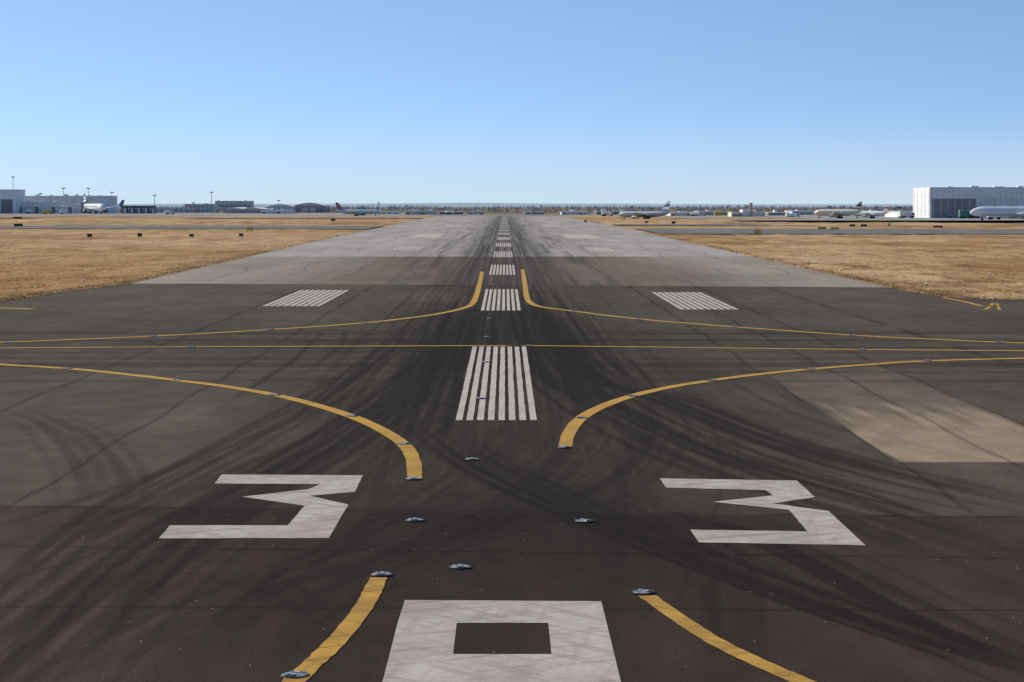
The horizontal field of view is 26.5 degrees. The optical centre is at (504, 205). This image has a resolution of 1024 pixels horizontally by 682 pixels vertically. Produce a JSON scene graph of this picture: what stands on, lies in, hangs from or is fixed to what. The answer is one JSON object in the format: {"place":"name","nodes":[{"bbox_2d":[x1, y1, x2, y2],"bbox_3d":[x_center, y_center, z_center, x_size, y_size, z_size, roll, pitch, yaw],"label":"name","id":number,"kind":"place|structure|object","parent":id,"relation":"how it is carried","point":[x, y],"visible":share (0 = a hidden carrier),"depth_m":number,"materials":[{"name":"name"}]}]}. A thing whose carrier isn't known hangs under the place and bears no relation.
{"place":"outdoors","nodes":[
{"label":"outdoors","id":0,"kind":"place"},
{"bbox_2d":[0,226,380,228],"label":"taxiway","id":1,"kind":"structure","parent":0,"point":[198,227],"depth_m":543.82,"materials":[{"name":"grey asphalt"}]},
{"bbox_2d":[0,213,405,215],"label":"apron","id":2,"kind":"object","parent":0,"point":[220,214],"visible":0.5,"depth_m":1324.38,"materials":[{"name":"concrete"}]},
{"bbox_2d":[0,189,25,213],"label":"airport building","id":3,"kind":"structure","parent":2,"relation":"on","point":[11,200],"depth_m":1450.00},
{"bbox_2d":[43,210,52,213],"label":"service truck","id":4,"kind":"object","parent":2,"relation":"on","point":[47,211],"visible":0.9,"depth_m":1380.09,"materials":[{"name":"yellow metal"}]},
{"bbox_2d":[20,200,80,213],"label":"airport building","id":5,"kind":"structure","parent":2,"relation":"on","point":[55,207],"depth_m":1464.65,"materials":[{"name":"grey metal"}]},
{"bbox_2d":[60,210,68,213],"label":"service truck","id":6,"kind":"object","parent":2,"relation":"on","point":[63,211],"visible":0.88,"depth_m":1379.85,"materials":[{"name":"white metal"}]},
{"bbox_2d":[25,194,117,212],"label":"maintenance hangar","id":7,"kind":"structure","parent":2,"relation":"on","point":[108,201],"depth_m":1510.42,"materials":[{"name":"grey metal"}]},
{"bbox_2d":[65,194,116,213],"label":"parked airliner","id":8,"kind":"object","parent":2,"relation":"on","point":[95,207],"visible":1,"depth_m":1444.90,"materials":[{"name":"white metal"}]},
{"bbox_2d":[117,200,124,209],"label":"parked airliner","id":9,"kind":"object","parent":2,"relation":"on","point":[121,203],"visible":0.04,"depth_m":1565.56,"materials":[{"name":"blue metal"}]},
{"bbox_2d":[121,206,127,213],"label":"ground equipment shed","id":10,"kind":"structure","parent":2,"relation":"on","point":[124,209],"depth_m":1479.59,"materials":[{"name":"grey metal"}]},
{"bbox_2d":[128,206,134,213],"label":"ground equipment shed","id":11,"kind":"structure","parent":2,"relation":"on","point":[131,209],"depth_m":1479.59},
{"bbox_2d":[135,206,140,213],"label":"ground equipment shed","id":12,"kind":"structure","parent":2,"relation":"on","point":[137,209],"depth_m":1479.49,"materials":[{"name":"grey metal"}]},
{"bbox_2d":[141,206,147,213],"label":"ground equipment shed","id":13,"kind":"structure","parent":2,"relation":"on","point":[144,209],"depth_m":1479.59,"materials":[{"name":"grey metal"}]},
{"bbox_2d":[148,206,155,213],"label":"ground equipment shed","id":14,"kind":"structure","parent":2,"relation":"on","point":[151,209],"depth_m":1479.59,"materials":[{"name":"grey metal"}]},
{"bbox_2d":[165,210,174,213],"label":"service truck","id":15,"kind":"object","parent":2,"relation":"on","point":[169,212],"visible":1,"depth_m":1317.10,"materials":[{"name":"white metal"}]},
{"bbox_2d":[226,207,245,212],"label":"gabled warehouse","id":16,"kind":"structure","parent":2,"relation":"on","point":[234,210],"depth_m":1526.32,"materials":[{"name":"grey metal"}]},
{"bbox_2d":[242,207,270,212],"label":"gabled warehouse","id":17,"kind":"structure","parent":2,"relation":"on","point":[253,210],"depth_m":1526.32,"materials":[{"name":"grey metal"}]},
{"bbox_2d":[261,208,294,213],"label":"airport building","id":18,"kind":"structure","parent":2,"relation":"on","point":[272,211],"depth_m":1450.00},
{"bbox_2d":[379,210,400,213],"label":"terminal building","id":19,"kind":"structure","parent":2,"relation":"on","point":[390,212],"depth_m":1380.95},
{"bbox_2d":[0,217,417,218],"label":"taxiway","id":20,"kind":"structure","parent":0,"point":[138,217],"depth_m":977.61,"materials":[{"name":"grey asphalt"}]},
{"bbox_2d":[0,215,432,301],"bbox_3d":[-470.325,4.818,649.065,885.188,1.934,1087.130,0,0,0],"label":"grass","id":21,"kind":"structure","parent":0,"point":[109,242],"depth_m":324.54,"materials":[{"name":"beige plant"}]},
{"bbox_2d":[134,216,884,286],"bbox_3d":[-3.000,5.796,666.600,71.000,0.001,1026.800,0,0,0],"label":"runway","id":22,"kind":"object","parent":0,"point":[463,254],"visible":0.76,"depth_m":223.96,"materials":[{"name":"concrete"}]},
{"bbox_2d":[392,246,423,249],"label":"touchdown zone marking","id":23,"kind":"object","parent":22,"relation":"on","point":[412,247],"visible":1,"depth_m":297.61,"materials":[{"name":"white paint"}]},
{"bbox_2d":[408,234,443,237],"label":"aiming point marking","id":24,"kind":"object","parent":22,"relation":"on","point":[426,235],"visible":1,"depth_m":402.08,"materials":[{"name":"white paint"}]},
{"bbox_2d":[489,265,514,274],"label":"runway centerline marking","id":25,"kind":"object","parent":22,"relation":"on","point":[501,270],"visible":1,"depth_m":192.84,"materials":[{"name":"white paint"}]},
{"bbox_2d":[493,251,512,256],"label":"runway centerline marking","id":26,"kind":"object","parent":22,"relation":"on","point":[502,254],"visible":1,"depth_m":255.38,"materials":[{"name":"white paint"}]},
{"bbox_2d":[496,243,510,246],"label":"runway centerline marking","id":27,"kind":"object","parent":22,"relation":"on","point":[502,244],"visible":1,"depth_m":316.34,"materials":[{"name":"white paint"}]},
{"bbox_2d":[560,234,597,237],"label":"aiming point marking","id":28,"kind":"object","parent":22,"relation":"on","point":[578,236],"visible":1,"depth_m":402.08,"materials":[{"name":"white paint"}]},
{"bbox_2d":[583,247,615,251],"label":"touchdown zone marking","id":29,"kind":"object","parent":22,"relation":"on","point":[598,250],"visible":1,"depth_m":284.19,"materials":[{"name":"white paint"}]},
{"bbox_2d":[0,283,1023,681],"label":"asphalt pavement","id":30,"kind":"structure","parent":0,"point":[910,475],"depth_m":46.88,"materials":[{"name":"black asphalt"}]},
{"bbox_2d":[0,363,422,478],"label":"taxiway line","id":31,"kind":"object","parent":30,"relation":"on","point":[413,461],"visible":1,"depth_m":59.36,"materials":[{"name":"yellow paint"}]},
{"bbox_2d":[6,272,483,341],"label":"taxiway line","id":32,"kind":"object","parent":30,"relation":"on","point":[476,295],"visible":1,"depth_m":109.28,"materials":[{"name":"yellow paint"}]},
{"bbox_2d":[159,474,362,537],"bbox_3d":[-4.560,5.794,42.354,3.061,0.001,8.992,0,0,0],"label":"runway number marking","id":33,"kind":"object","parent":30,"relation":"on","point":[315,517],"visible":1,"depth_m":41.17,"materials":[{"name":"white paint"}]},
{"bbox_2d":[280,671,309,677],"bbox_3d":[-2.589,5.768,26.802,0.368,0.031,0.368,0,0,16],"label":"runway light","id":34,"kind":"object","parent":30,"relation":"on","point":[296,674],"visible":1,"depth_m":26.74,"materials":[{"name":"metal"}]},
{"bbox_2d":[263,290,347,305],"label":"touchdown zone marking","id":35,"kind":"object","parent":30,"relation":"on","point":[321,300],"visible":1,"depth_m":135.13,"materials":[{"name":"white paint"}]},
{"bbox_2d":[281,577,386,681],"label":"taxiway line","id":36,"kind":"object","parent":30,"relation":"on","point":[349,625],"visible":1,"depth_m":29.63,"materials":[{"name":"yellow paint"}]},
{"bbox_2d":[370,571,392,575],"bbox_3d":[-1.931,5.768,34.118,0.368,0.031,0.368,0,0,-2],"label":"runway light","id":37,"kind":"object","parent":30,"relation":"on","point":[382,573],"visible":1,"depth_m":34.05,"materials":[{"name":"metal"}]},
{"bbox_2d":[405,477,421,479],"bbox_3d":[-1.933,5.768,46.032,0.368,0.031,0.368,0,0,-13],"label":"runway light","id":38,"kind":"object","parent":30,"relation":"on","point":[413,478],"visible":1,"depth_m":45.93,"materials":[{"name":"metal"}]},
{"bbox_2d":[405,518,424,520],"bbox_3d":[-1.656,5.768,40.000,0.368,0.031,0.368,0,0,-7],"label":"runway light","id":39,"kind":"object","parent":30,"relation":"on","point":[414,519],"visible":1,"depth_m":39.92,"materials":[{"name":"metal"}]},
{"bbox_2d":[449,564,471,568],"bbox_3d":[-0.710,5.768,34.814,0.368,0.031,0.368,0,0,-13],"label":"runway light","id":40,"kind":"object","parent":30,"relation":"on","point":[460,566],"visible":1,"depth_m":34.74,"materials":[{"name":"metal"}]},
{"bbox_2d":[465,457,479,459],"bbox_3d":[-0.744,5.768,49.573,0.368,0.031,0.368,0,0,-13],"label":"runway light","id":41,"kind":"object","parent":30,"relation":"on","point":[471,458],"visible":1,"depth_m":49.49,"materials":[{"name":"metal"}]},
{"bbox_2d":[456,347,536,419],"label":"runway centerline marking","id":42,"kind":"object","parent":30,"relation":"on","point":[491,412],"visible":1,"depth_m":69.36,"materials":[{"name":"white paint"}]},
{"bbox_2d":[481,289,520,309],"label":"runway centerline marking","id":43,"kind":"object","parent":30,"relation":"on","point":[503,300],"visible":1,"depth_m":132.30,"materials":[{"name":"white paint"}]},
{"bbox_2d":[383,600,620,681],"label":"runway letter marking","id":44,"kind":"object","parent":30,"relation":"on","point":[422,648],"visible":1,"depth_m":28.58,"materials":[{"name":"white paint"}]},
{"bbox_2d":[4,345,1023,350],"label":"taxiway line","id":45,"kind":"object","parent":30,"relation":"on","point":[515,345],"visible":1,"depth_m":88.49,"materials":[{"name":"yellow paint"}]},
{"bbox_2d":[558,445,571,447],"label":"runway light","id":46,"kind":"object","parent":30,"relation":"on","point":[563,446],"visible":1,"depth_m":51.99,"materials":[{"name":"metal"}]},
{"bbox_2d":[574,518,593,521],"bbox_3d":[1.452,5.768,39.890,0.368,0.031,0.368,0,0,42],"label":"runway light","id":47,"kind":"object","parent":30,"relation":"on","point":[583,520],"visible":1,"depth_m":39.82,"materials":[{"name":"metal"}]},
{"bbox_2d":[631,589,655,593],"bbox_3d":[2.070,5.768,32.548,0.368,0.031,0.368,0,0,31],"label":"runway light","id":48,"kind":"object","parent":30,"relation":"on","point":[640,591],"visible":1,"depth_m":32.48,"materials":[{"name":"metal"}]},
{"bbox_2d":[652,292,736,308],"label":"touchdown zone marking","id":49,"kind":"object","parent":30,"relation":"on","point":[683,302],"visible":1,"depth_m":132.30,"materials":[{"name":"white paint"}]},
{"bbox_2d":[639,595,815,681],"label":"taxiway line","id":50,"kind":"object","parent":30,"relation":"on","point":[679,618],"visible":1,"depth_m":28.75,"materials":[{"name":"yellow paint"}]},
{"bbox_2d":[660,478,864,544],"bbox_3d":[4.717,5.794,41.631,2.876,0.001,9.094,0,0,0],"label":"runway number marking","id":51,"kind":"object","parent":30,"relation":"on","point":[823,527],"visible":1,"depth_m":40.25,"materials":[{"name":"white paint"}]},
{"bbox_2d":[521,269,1021,342],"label":"taxiway line","id":52,"kind":"object","parent":30,"relation":"on","point":[526,293],"visible":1,"depth_m":110.24,"materials":[{"name":"yellow paint"}]},
{"bbox_2d":[558,358,1023,447],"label":"taxiway line","id":53,"kind":"object","parent":30,"relation":"on","point":[570,431],"visible":1,"depth_m":66.22,"materials":[{"name":"yellow paint"}]},
{"bbox_2d":[941,297,981,305],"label":"taxiway line","id":54,"kind":"object","parent":30,"relation":"on","point":[962,301],"visible":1,"depth_m":130.83,"materials":[{"name":"yellow paint"}]},
{"bbox_2d":[0,0,1023,203],"label":"sky","id":55,"kind":"structure","parent":0,"point":[174,101],"materials":[{"name":"blue"}]},
{"bbox_2d":[117,207,908,214],"bbox_3d":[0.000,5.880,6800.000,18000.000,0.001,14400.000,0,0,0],"label":"ground","id":56,"kind":"structure","parent":0,"point":[487,212],"depth_m":2951.93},
{"bbox_2d":[156,205,188,212],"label":"airport building","id":57,"kind":"structure","parent":56,"relation":"on","point":[162,209],"depth_m":1611.11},
{"bbox_2d":[185,202,217,212],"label":"airport building","id":58,"kind":"structure","parent":56,"relation":"on","point":[204,207],"depth_m":1705.88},
{"bbox_2d":[215,200,253,209],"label":"cargo terminal","id":59,"kind":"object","parent":56,"relation":"on","point":[228,204],"visible":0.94,"depth_m":2416.67,"materials":[{"name":"white metal"}]},
{"bbox_2d":[266,204,294,209],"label":"aircraft hangar","id":60,"kind":"structure","parent":56,"relation":"on","point":[285,206],"depth_m":1705.88,"materials":[{"name":"grey metal"}]},
{"bbox_2d":[294,203,329,212],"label":"aircraft hangar","id":61,"kind":"structure","parent":56,"relation":"on","point":[314,207],"depth_m":1705.88,"materials":[{"name":"grey metal"}]},
{"bbox_2d":[333,202,380,215],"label":"parked airliner","id":62,"kind":"object","parent":56,"relation":"on","point":[355,212],"visible":0.98,"depth_m":1158.54,"materials":[{"name":"white metal"}]},
{"bbox_2d":[405,209,436,214],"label":"terminal building","id":63,"kind":"structure","parent":56,"relation":"on","point":[416,212],"depth_m":1348.84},
{"bbox_2d":[445,211,455,213],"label":"service truck","id":64,"kind":"object","parent":56,"relation":"on","point":[450,212],"visible":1,"depth_m":1317.42,"materials":[{"name":"white metal"}]},
{"bbox_2d":[468,210,483,213],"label":"terminal building","id":65,"kind":"structure","parent":56,"relation":"on","point":[476,212],"depth_m":1414.35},
{"bbox_2d":[117,208,912,212],"bbox_3d":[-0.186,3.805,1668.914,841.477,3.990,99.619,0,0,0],"label":"distant trees","id":66,"kind":"object","parent":56,"relation":"on","point":[329,210],"visible":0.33,"depth_m":1664.61,"materials":[{"name":"green plant"}]},
{"bbox_2d":[118,205,912,210],"bbox_3d":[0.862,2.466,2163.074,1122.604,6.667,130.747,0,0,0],"label":"distant trees","id":67,"kind":"object","parent":56,"relation":"on","point":[609,209],"visible":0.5,"depth_m":2159.08,"materials":[{"name":"green plant"}]},
{"bbox_2d":[524,211,543,213],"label":"terminal building","id":68,"kind":"structure","parent":56,"relation":"on","point":[530,212],"depth_m":1380.95,"materials":[{"name":"grey"}]},
{"bbox_2d":[168,204,911,208],"bbox_3d":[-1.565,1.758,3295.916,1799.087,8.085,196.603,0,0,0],"label":"distant trees","id":69,"kind":"object","parent":56,"relation":"on","point":[575,207],"visible":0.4,"depth_m":3295.59,"materials":[{"name":"green plant"}]},
{"bbox_2d":[560,209,588,214],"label":"terminal building","id":70,"kind":"structure","parent":56,"relation":"on","point":[572,212],"depth_m":1318.18,"materials":[{"name":"white"}]},
{"bbox_2d":[594,209,623,214],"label":"warehouse","id":71,"kind":"structure","parent":56,"relation":"on","point":[604,210],"depth_m":1317.98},
{"bbox_2d":[117,204,912,206],"bbox_3d":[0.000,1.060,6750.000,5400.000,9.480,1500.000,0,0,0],"label":"distant hills","id":72,"kind":"structure","parent":0,"point":[525,205],"depth_m":6015.73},
{"bbox_2d":[117,203,912,204],"bbox_3d":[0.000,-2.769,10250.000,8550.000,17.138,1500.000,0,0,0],"label":"distant hills","id":73,"kind":"structure","parent":0,"point":[552,203],"depth_m":9520.70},
{"bbox_2d":[396,215,713,215],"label":"apron","id":74,"kind":"object","parent":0,"point":[516,215],"visible":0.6,"depth_m":1196.25,"materials":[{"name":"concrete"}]},
{"bbox_2d":[694,210,726,214],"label":"warehouse","id":75,"kind":"structure","parent":74,"relation":"on","point":[707,212],"depth_m":1208.33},
{"bbox_2d":[566,215,1023,299],"bbox_3d":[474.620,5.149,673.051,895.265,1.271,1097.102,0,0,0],"label":"grass","id":76,"kind":"structure","parent":0,"point":[959,246],"depth_m":293.31,"materials":[{"name":"beige plant"}]},
{"bbox_2d":[0,234,1023,301],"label":"grass tufts","id":77,"kind":"object","parent":76,"relation":"on","point":[908,287],"visible":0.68,"depth_m":171.60,"materials":[{"name":"beige plant"}]},
{"bbox_2d":[601,212,612,215],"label":"service truck","id":78,"kind":"object","parent":76,"relation":"on","point":[607,213],"visible":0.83,"depth_m":1114.72,"materials":[{"name":"white metal"}]},
{"bbox_2d":[618,201,676,218],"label":"parked airliner","id":79,"kind":"object","parent":76,"relation":"on","point":[646,214],"visible":0.96,"depth_m":875.69,"materials":[{"name":"silver metal"}]},
{"bbox_2d":[666,211,690,215],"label":"warehouse","id":80,"kind":"structure","parent":76,"relation":"on","point":[680,213],"depth_m":1160.00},
{"bbox_2d":[690,212,702,215],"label":"service truck","id":81,"kind":"object","parent":76,"relation":"on","point":[694,214],"visible":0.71,"depth_m":1035.12,"materials":[{"name":"white metal"}]},
{"bbox_2d":[613,223,1023,225],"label":"taxiway","id":82,"kind":"structure","parent":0,"point":[747,224],"depth_m":623.70,"materials":[{"name":"grey asphalt"}]},
{"bbox_2d":[638,229,1023,233],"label":"taxiway","id":83,"kind":"structure","parent":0,"point":[843,231],"depth_m":461.23,"materials":[{"name":"grey asphalt"}]},
{"bbox_2d":[663,215,1023,219],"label":"apron","id":84,"kind":"object","parent":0,"point":[851,217],"visible":0.33,"depth_m":799.83,"materials":[{"name":"concrete"}]},
{"bbox_2d":[714,211,726,215],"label":"service truck","id":85,"kind":"object","parent":84,"relation":"on","point":[718,213],"visible":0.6,"depth_m":1034.65,"materials":[{"name":"yellow metal"}]},
{"bbox_2d":[728,203,764,216],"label":"airport control tower","id":86,"kind":"structure","parent":84,"relation":"on","point":[749,212],"depth_m":935.48,"materials":[{"name":"white concrete"}]},
{"bbox_2d":[765,210,789,214],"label":"warehouse","id":87,"kind":"structure","parent":84,"relation":"on","point":[774,212],"depth_m":1035.71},
{"bbox_2d":[785,213,799,216],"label":"service truck","id":88,"kind":"object","parent":84,"relation":"on","point":[791,215],"visible":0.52,"depth_m":905.63,"materials":[{"name":"white metal"}]},
{"bbox_2d":[785,210,814,214],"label":"warehouse","id":89,"kind":"structure","parent":84,"relation":"on","point":[804,212],"depth_m":1115.38,"materials":[{"name":"white metal"}]},
{"bbox_2d":[814,202,865,217],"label":"parked airliner","id":90,"kind":"object","parent":84,"relation":"on","point":[838,213],"visible":0.98,"depth_m":803.53,"materials":[{"name":"white metal"}]},
{"bbox_2d":[854,205,889,217],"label":"parked airliner","id":91,"kind":"object","parent":84,"relation":"on","point":[870,214],"visible":0.92,"depth_m":803.64,"materials":[{"name":"white metal"}]},
{"bbox_2d":[885,211,912,216],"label":"white shed","id":92,"kind":"structure","parent":84,"relation":"on","point":[893,214],"depth_m":890.67,"materials":[{"name":"white metal"}]},
{"bbox_2d":[898,211,914,217],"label":"service truck","id":93,"kind":"object","parent":84,"relation":"on","point":[902,214],"visible":0.92,"depth_m":827.53,"materials":[{"name":"white metal"}]},
{"bbox_2d":[958,210,975,217],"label":"service truck","id":94,"kind":"object","parent":84,"relation":"on","point":[963,213],"visible":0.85,"depth_m":804.46,"materials":[{"name":"teal metal"}]},
{"bbox_2d":[913,182,1023,217],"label":"aircraft hangar","id":95,"kind":"structure","parent":84,"relation":"on","point":[936,202],"depth_m":827.70,"materials":[{"name":"grey metal"}]},
{"bbox_2d":[970,207,1023,219],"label":"parked airliner","id":96,"kind":"object","parent":84,"relation":"on","point":[1011,212],"visible":1,"depth_m":705.37,"materials":[{"name":"white metal"}]}
]}

